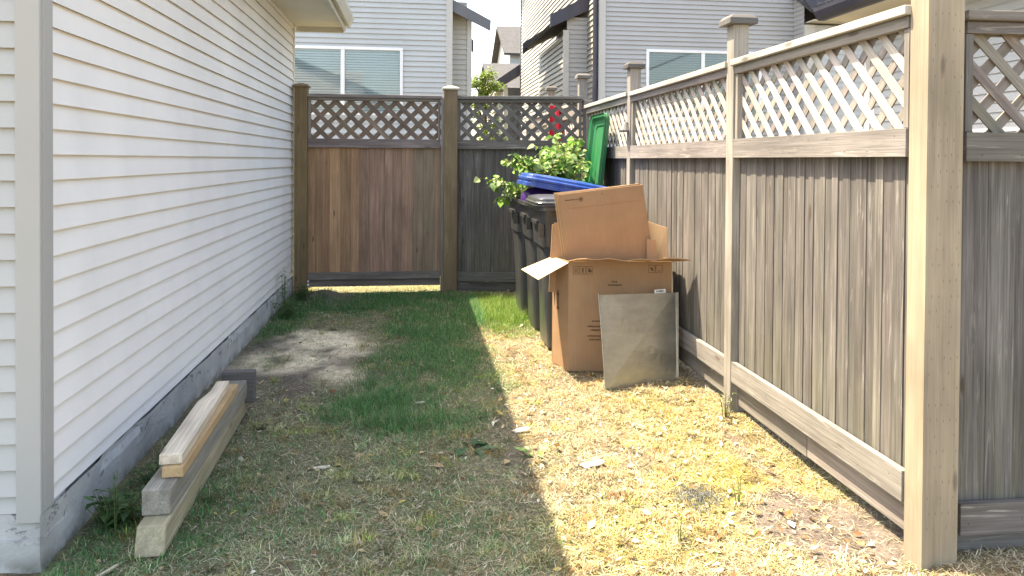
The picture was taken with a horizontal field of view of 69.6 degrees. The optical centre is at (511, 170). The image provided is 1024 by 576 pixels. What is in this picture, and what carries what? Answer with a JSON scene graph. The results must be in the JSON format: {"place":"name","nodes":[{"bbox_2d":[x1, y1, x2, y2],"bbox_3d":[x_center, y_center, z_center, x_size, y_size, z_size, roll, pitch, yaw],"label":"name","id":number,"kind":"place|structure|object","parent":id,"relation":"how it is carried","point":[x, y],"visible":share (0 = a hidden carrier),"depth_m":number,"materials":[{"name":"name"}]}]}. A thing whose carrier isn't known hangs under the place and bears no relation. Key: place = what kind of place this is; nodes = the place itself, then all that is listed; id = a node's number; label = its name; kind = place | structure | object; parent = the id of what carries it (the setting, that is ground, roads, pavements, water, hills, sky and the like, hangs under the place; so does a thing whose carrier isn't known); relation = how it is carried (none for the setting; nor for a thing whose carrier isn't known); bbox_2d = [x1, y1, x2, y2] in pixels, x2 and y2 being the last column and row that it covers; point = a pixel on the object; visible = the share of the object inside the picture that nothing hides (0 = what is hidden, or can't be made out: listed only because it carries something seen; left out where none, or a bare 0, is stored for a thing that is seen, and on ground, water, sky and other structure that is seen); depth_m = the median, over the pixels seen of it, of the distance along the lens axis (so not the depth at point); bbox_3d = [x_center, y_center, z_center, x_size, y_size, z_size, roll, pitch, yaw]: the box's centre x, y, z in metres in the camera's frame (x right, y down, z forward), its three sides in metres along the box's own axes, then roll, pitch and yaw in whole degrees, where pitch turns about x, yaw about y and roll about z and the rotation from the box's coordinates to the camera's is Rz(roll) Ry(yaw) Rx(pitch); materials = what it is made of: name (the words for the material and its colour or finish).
{"place":"outdoors","nodes":[
{"label":"outdoors","id":0,"kind":"place"},
{"bbox_2d":[455,0,522,139],"label":"sky","id":1,"kind":"structure","parent":0,"point":[500,12],"materials":[{"name":"white"}]},
{"bbox_2d":[0,276,1023,575],"bbox_3d":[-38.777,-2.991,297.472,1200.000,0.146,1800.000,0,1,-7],"label":"ground","id":2,"kind":"structure","parent":0,"point":[336,346],"depth_m":3.31,"materials":[{"name":"soil"}]},
{"bbox_2d":[96,564,118,575],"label":"wood chip","id":3,"kind":"object","parent":2,"relation":"on","point":[108,569],"visible":1,"depth_m":2.51,"materials":[{"name":"beige wood"}]},
{"bbox_2d":[83,480,145,529],"bbox_3d":[-1.521,1.311,2.839,0.215,0.155,0.231,0,1,-41],"label":"weed","id":4,"kind":"object","parent":2,"relation":"on","point":[124,514],"visible":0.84,"depth_m":2.84,"materials":[{"name":"green plant"}]},
{"bbox_2d":[110,474,123,534],"bbox_3d":[-1.490,1.258,2.779,0.042,0.256,0.056,0,1,-7],"label":"weed","id":5,"kind":"object","parent":2,"relation":"on","point":[115,523],"visible":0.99,"depth_m":2.77,"materials":[{"name":"green plant"}]},
{"bbox_2d":[123,459,160,487],"bbox_3d":[-1.563,1.329,3.194,0.244,0.112,0.230,1,1,28],"label":"weed","id":6,"kind":"object","parent":2,"relation":"on","point":[146,476],"visible":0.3,"depth_m":3.18,"materials":[{"name":"green plant"}]},
{"bbox_2d":[0,0,353,573],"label":"house","id":7,"kind":"structure","parent":2,"relation":"on","point":[146,204],"depth_m":3.28,"materials":[{"name":"white plastic"}]},
{"bbox_2d":[134,401,246,557],"bbox_3d":[-1.412,1.315,3.364,0.102,0.098,1.524,0,1,-9],"label":"timber post","id":8,"kind":"object","parent":2,"relation":"on","point":[154,535],"visible":0.55,"depth_m":2.76,"materials":[{"name":"beige wood"}]},
{"bbox_2d":[142,369,255,515],"bbox_3d":[-1.429,1.208,3.432,0.173,0.172,1.462,0,1,-7],"label":"capped post","id":9,"kind":"object","parent":8,"relation":"on","point":[161,495],"visible":0.71,"depth_m":3.03,"materials":[{"name":"grey wood"}]},
{"bbox_2d":[162,384,237,477],"bbox_3d":[-1.381,1.143,3.321,0.078,0.040,1.051,0,1,-10],"label":"board","id":10,"kind":"object","parent":9,"relation":"on","point":[173,470],"visible":0.66,"depth_m":3.12,"materials":[{"name":"brown wood"}]},
{"bbox_2d":[159,381,228,464],"bbox_3d":[-1.398,1.102,3.288,0.085,0.040,0.952,0,1,-11],"label":"board","id":11,"kind":"object","parent":10,"relation":"on","point":[180,444],"visible":1,"depth_m":3.12,"materials":[{"name":"beige wood"}]},
{"bbox_2d":[277,271,288,307],"bbox_3d":[-2.148,1.102,6.894,0.138,0.451,0.142,0,1,-7],"label":"weed","id":12,"kind":"object","parent":2,"relation":"on","point":[282,288],"visible":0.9,"depth_m":6.89,"materials":[{"name":"green plant"}]},
{"bbox_2d":[271,297,302,317],"bbox_3d":[-2.012,1.231,6.545,0.274,0.184,0.292,1,1,38],"label":"weed","id":13,"kind":"object","parent":2,"relation":"on","point":[289,311],"visible":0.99,"depth_m":6.56,"materials":[{"name":"green plant"}]},
{"bbox_2d":[292,83,310,294],"bbox_3d":[-2.203,0.219,7.714,0.173,2.260,0.166,0,1,-7],"label":"fence post","id":14,"kind":"object","parent":2,"relation":"on","point":[301,90],"visible":0.89,"depth_m":7.65,"materials":[{"name":"brown wood"}]},
{"bbox_2d":[307,93,441,286],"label":"gate","id":15,"kind":"structure","parent":14,"relation":"attached to","point":[374,210],"depth_m":7.81,"materials":[{"name":"brown wood"}]},
{"bbox_2d":[293,284,313,301],"bbox_3d":[-2.071,1.214,7.267,0.198,0.184,0.203,1,1,35],"label":"weed","id":16,"kind":"object","parent":2,"relation":"on","point":[301,294],"visible":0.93,"depth_m":7.25,"materials":[{"name":"green plant"}]},
{"bbox_2d":[313,465,329,469],"bbox_3d":[-0.867,1.355,3.356,0.076,0.010,0.025,0,1,-7],"label":"wood chip","id":17,"kind":"object","parent":2,"relation":"on","point":[320,467],"visible":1,"depth_m":3.35,"materials":[{"name":"beige wood"}]},
{"bbox_2d":[295,0,490,139],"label":"house","id":18,"kind":"structure","parent":2,"relation":"on","point":[401,47],"depth_m":13.22,"materials":[{"name":"grey plastic"}]},
{"bbox_2d":[295,45,402,115],"bbox_3d":[-3.011,-1.592,13.132,2.110,1.220,0.135,0,1,-7],"label":"window","id":19,"kind":"structure","parent":18,"relation":"in","point":[327,69],"depth_m":13.17,"materials":[{"name":"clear glass"}]},
{"bbox_2d":[440,86,459,291],"bbox_3d":[-0.671,0.225,7.914,0.194,2.260,0.181,0,1,-7],"label":"fence post","id":20,"kind":"object","parent":2,"relation":"on","point":[448,229],"visible":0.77,"depth_m":7.84,"materials":[{"name":"brown wood"}]},
{"bbox_2d":[448,439,498,456],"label":"fallen leaves","id":21,"kind":"object","parent":2,"relation":"on","point":[463,450],"visible":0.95,"depth_m":3.60,"materials":[{"name":"green plant"}]},
{"bbox_2d":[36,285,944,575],"bbox_3d":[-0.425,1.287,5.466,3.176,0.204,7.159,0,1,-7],"label":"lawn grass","id":22,"kind":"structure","parent":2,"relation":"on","point":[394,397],"depth_m":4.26,"materials":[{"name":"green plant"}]},
{"bbox_2d":[471,65,513,139],"bbox_3d":[-0.839,-0.990,22.343,1.456,4.392,1.700,0,1,-43],"label":"tree","id":23,"kind":"object","parent":2,"relation":"on","point":[488,89],"visible":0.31,"depth_m":22.16,"materials":[{"name":"green plant"}]},
{"bbox_2d":[80,288,912,575],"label":"leaf litter","id":24,"kind":"object","parent":2,"relation":"on","point":[788,512],"visible":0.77,"depth_m":3.08,"materials":[{"name":"beige plant"}]},
{"bbox_2d":[477,63,519,138],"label":"house","id":25,"kind":"structure","parent":2,"relation":"on","point":[501,69],"depth_m":36.49,"materials":[{"name":"beige"}]},
{"bbox_2d":[494,64,519,139],"bbox_3d":[-0.068,-1.434,26.021,1.343,4.980,3.340,0,1,-7],"label":"porch","id":26,"kind":"object","parent":2,"relation":"on","point":[510,76],"visible":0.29,"depth_m":24.77,"materials":[{"name":"paint"}]},
{"bbox_2d":[491,26,522,63],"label":"house","id":27,"kind":"structure","parent":2,"relation":"on","point":[506,48],"depth_m":42.30,"materials":[{"name":"grey plastic"}]},
{"bbox_2d":[457,96,582,291],"bbox_3d":[0.074,0.260,7.883,1.362,2.100,0.120,0,1,4],"label":"wooden fence","id":28,"kind":"object","parent":2,"relation":"on","point":[485,250],"visible":0.61,"depth_m":7.90,"materials":[{"name":"grey wood"}]},
{"bbox_2d":[511,427,529,432],"bbox_3d":[0.048,1.354,3.839,0.102,0.011,0.047,0,1,-20],"label":"wood chip","id":29,"kind":"object","parent":2,"relation":"on","point":[521,429],"visible":1,"depth_m":3.83,"materials":[{"name":"white wood"}]},
{"bbox_2d":[514,446,544,458],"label":"fallen leaves","id":30,"kind":"object","parent":2,"relation":"on","point":[526,450],"visible":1,"depth_m":3.54,"materials":[{"name":"green plant"}]},
{"bbox_2d":[44,285,1023,575],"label":"dry straw","id":31,"kind":"object","parent":2,"relation":"on","point":[534,507],"visible":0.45,"depth_m":3.15,"materials":[{"name":"beige plant"}]},
{"bbox_2d":[580,460,604,466],"bbox_3d":[0.375,1.363,3.418,0.121,0.012,0.047,0,1,-15],"label":"wood chip","id":32,"kind":"object","parent":31,"relation":"on","point":[596,463],"visible":0.95,"depth_m":3.41,"materials":[{"name":"white wood"}]},
{"bbox_2d":[524,112,546,139],"bbox_3d":[0.386,0.204,11.173,0.120,2.035,1.975,0,1,-7],"label":"wooden fence","id":33,"kind":"object","parent":2,"relation":"on","point":[538,119],"visible":0.02,"depth_m":11.05,"materials":[{"name":"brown wood"}]},
{"bbox_2d":[525,194,556,348],"bbox_3d":[0.552,0.767,5.711,0.849,1.153,0.580,0,1,-7],"label":"wheeled bin","id":34,"kind":"object","parent":2,"relation":"on","point":[544,215],"visible":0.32,"depth_m":5.50,"materials":[{"name":"black plastic"}]},
{"bbox_2d":[545,86,556,139],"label":"fence post","id":35,"kind":"object","parent":2,"relation":"on","point":[550,90],"visible":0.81,"depth_m":10.09,"materials":[{"name":"grey wood"}]},
{"bbox_2d":[507,113,609,315],"bbox_3d":[0.416,0.399,6.868,0.888,1.856,0.580,0,1,-7],"label":"wheeled bin","id":36,"kind":"object","parent":2,"relation":"on","point":[597,141],"visible":0.32,"depth_m":6.73,"materials":[{"name":"green plastic"}]},
{"bbox_2d":[474,133,591,206],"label":"vine cuttings","id":37,"kind":"object","parent":36,"relation":"in","point":[556,161],"visible":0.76,"depth_m":6.64,"materials":[{"name":"green plant"}]},
{"bbox_2d":[516,172,605,329],"bbox_3d":[0.478,0.679,6.325,0.838,1.312,0.580,0,1,-7],"label":"wheeled bin","id":38,"kind":"object","parent":2,"relation":"on","point":[548,182],"visible":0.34,"depth_m":6.10,"materials":[{"name":"blue plastic"}]},
{"bbox_2d":[521,187,558,205],"bbox_3d":[0.317,0.221,6.298,0.474,0.167,0.476,0,1,-7],"label":"rubbish bag","id":39,"kind":"object","parent":38,"relation":"in","point":[526,193],"visible":0.3,"depth_m":6.18,"materials":[{"name":"purple plastic"}]},
{"bbox_2d":[546,103,576,140],"bbox_3d":[0.643,0.233,9.200,0.120,2.035,1.855,0,1,-7],"label":"wooden fence","id":40,"kind":"object","parent":2,"relation":"on","point":[571,112],"visible":0.02,"depth_m":8.76,"materials":[{"name":"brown wood"}]},
{"bbox_2d":[575,73,590,135],"bbox_3d":[0.781,0.143,8.233,0.150,2.434,0.150,0,1,-7],"label":"fence post","id":41,"kind":"object","parent":2,"relation":"on","point":[582,78],"visible":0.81,"depth_m":8.17,"materials":[{"name":"grey wood"}]},
{"bbox_2d":[582,100,591,177],"bbox_3d":[0.790,0.310,7.853,0.090,2.110,0.090,0,1,-7],"label":"fence post","id":42,"kind":"object","parent":2,"relation":"on","point":[585,102],"visible":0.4,"depth_m":7.79,"materials":[{"name":"grey wood"}]},
{"bbox_2d":[583,92,626,186],"bbox_3d":[0.909,0.305,7.004,0.120,1.955,1.580,0,1,-7],"label":"wooden fence","id":43,"kind":"object","parent":2,"relation":"on","point":[615,172],"visible":0.27,"depth_m":6.72,"materials":[{"name":"grey wood"}]},
{"bbox_2d":[521,257,690,370],"bbox_3d":[0.611,0.958,4.968,1.046,0.794,0.516,0,1,-7],"label":"cardboard box","id":44,"kind":"object","parent":2,"relation":"on","point":[581,284],"visible":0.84,"depth_m":4.96,"materials":[{"name":"brown cardboard"}]},
{"bbox_2d":[549,222,561,291],"bbox_3d":[0.338,0.600,5.139,0.160,0.500,0.052,1,1,18],"label":"cardboard sheet","id":45,"kind":"object","parent":44,"relation":"in","point":[556,252],"visible":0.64,"depth_m":5.13,"materials":[{"name":"brown cardboard"}]},
{"bbox_2d":[554,183,650,260],"bbox_3d":[0.662,0.496,5.111,0.761,0.813,0.096,0,1,-7],"label":"flattened box","id":46,"kind":"object","parent":44,"relation":"in","point":[603,222],"visible":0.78,"depth_m":5.08,"materials":[{"name":"cardboard"}]},
{"bbox_2d":[647,239,656,259],"bbox_3d":[0.974,0.665,5.074,0.092,0.380,0.025,1,1,13],"label":"cardboard sheet","id":47,"kind":"object","parent":44,"relation":"in","point":[651,250],"visible":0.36,"depth_m":5.08,"materials":[{"name":"brown cardboard"}]},
{"bbox_2d":[648,222,666,258],"bbox_3d":[1.004,0.604,5.159,0.168,0.500,0.014,1,1,29],"label":"cardboard sheet","id":48,"kind":"object","parent":44,"relation":"in","point":[658,233],"visible":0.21,"depth_m":5.14,"materials":[{"name":"brown cardboard"}]},
{"bbox_2d":[623,62,644,184],"bbox_3d":[1.017,0.243,6.188,0.150,2.294,0.150,0,1,-7],"label":"fence post","id":49,"kind":"object","parent":2,"relation":"on","point":[633,69],"visible":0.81,"depth_m":6.13,"materials":[{"name":"grey wood"}]},
{"bbox_2d":[619,122,628,131],"bbox_3d":[0.954,-0.363,6.191,0.109,0.085,0.106,0,1,-7],"label":"post lamp","id":50,"kind":"object","parent":49,"relation":"attached to","point":[624,127],"visible":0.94,"depth_m":6.16,"materials":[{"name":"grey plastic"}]},
{"bbox_2d":[598,289,678,389],"bbox_3d":[0.830,1.074,4.742,0.638,0.590,0.144,0,1,-26],"label":"metal panel","id":51,"kind":"object","parent":2,"relation":"on","point":[640,337],"visible":0.95,"depth_m":4.72,"materials":[{"name":"metal"}]},
{"bbox_2d":[628,62,726,392],"bbox_3d":[1.145,0.337,5.192,0.120,1.945,1.945,0,1,-7],"label":"wooden fence","id":52,"kind":"object","parent":2,"relation":"on","point":[683,182],"visible":0.66,"depth_m":4.83,"materials":[{"name":"brown wood"}]},
{"bbox_2d":[673,516,685,542],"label":"weed","id":53,"kind":"object","parent":2,"relation":"on","point":[680,529],"visible":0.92,"depth_m":2.74,"materials":[{"name":"yellow plant"}]},
{"bbox_2d":[520,0,864,146],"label":"house","id":54,"kind":"structure","parent":2,"relation":"on","point":[602,43],"depth_m":14.07,"materials":[{"name":"grey plastic"}]},
{"bbox_2d":[646,49,761,120],"bbox_3d":[3.664,-1.620,14.102,2.300,1.330,0.135,0,1,-7],"label":"window","id":55,"kind":"structure","parent":54,"relation":"in","point":[661,64],"depth_m":14.06,"materials":[{"name":"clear glass"}]},
{"bbox_2d":[655,478,737,514],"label":"weeds","id":56,"kind":"object","parent":2,"relation":"on","point":[698,498],"visible":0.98,"depth_m":3.09,"materials":[{"name":"grey plant"}]},
{"bbox_2d":[717,392,734,417],"bbox_3d":[1.176,1.300,4.060,0.103,0.160,0.116,0,1,-33],"label":"weed","id":57,"kind":"object","parent":2,"relation":"on","point":[726,409],"visible":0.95,"depth_m":4.06,"materials":[{"name":"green plant"}]},
{"bbox_2d":[729,469,743,505],"bbox_3d":[0.937,1.323,3.054,0.057,0.147,0.065,0,1,-7],"label":"weed","id":58,"kind":"object","parent":2,"relation":"on","point":[739,496],"visible":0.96,"depth_m":3.04,"materials":[{"name":"yellow plant"}]},
{"bbox_2d":[719,14,757,412],"bbox_3d":[1.277,0.272,4.195,0.164,2.294,0.164,0,1,-7],"label":"fence post","id":59,"kind":"object","parent":2,"relation":"on","point":[737,26],"visible":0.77,"depth_m":4.16,"materials":[{"name":"brown wood"}]},
{"bbox_2d":[730,5,910,529],"bbox_3d":[1.376,0.363,3.420,0.120,1.945,1.500,0,1,-7],"label":"wooden fence","id":60,"kind":"object","parent":2,"relation":"on","point":[818,373],"visible":0.91,"depth_m":3.21,"materials":[{"name":"brown wood"}]},
{"bbox_2d":[813,0,1023,132],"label":"house","id":61,"kind":"structure","parent":2,"relation":"on","point":[844,10],"depth_m":7.84,"materials":[{"name":"grey plastic"}]},
{"bbox_2d":[903,0,964,571],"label":"fence post","id":62,"kind":"object","parent":2,"relation":"on","point":[937,40],"visible":0.99,"depth_m":2.60,"materials":[{"name":"brown wood"}]},
{"bbox_2d":[957,9,1023,550],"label":"wooden fence","id":63,"kind":"object","parent":2,"relation":"on","point":[991,460],"visible":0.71,"depth_m":2.70,"materials":[{"name":"brown wood"}]},
{"bbox_2d":[549,105,571,139],"bbox_3d":[0.602,-0.554,9.149,0.284,0.500,0.064,0,1,-7],"label":"hanging cloth","id":64,"kind":"object","parent":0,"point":[558,126],"visible":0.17,"depth_m":9.14,"materials":[{"name":"red fabric"}]}
]}

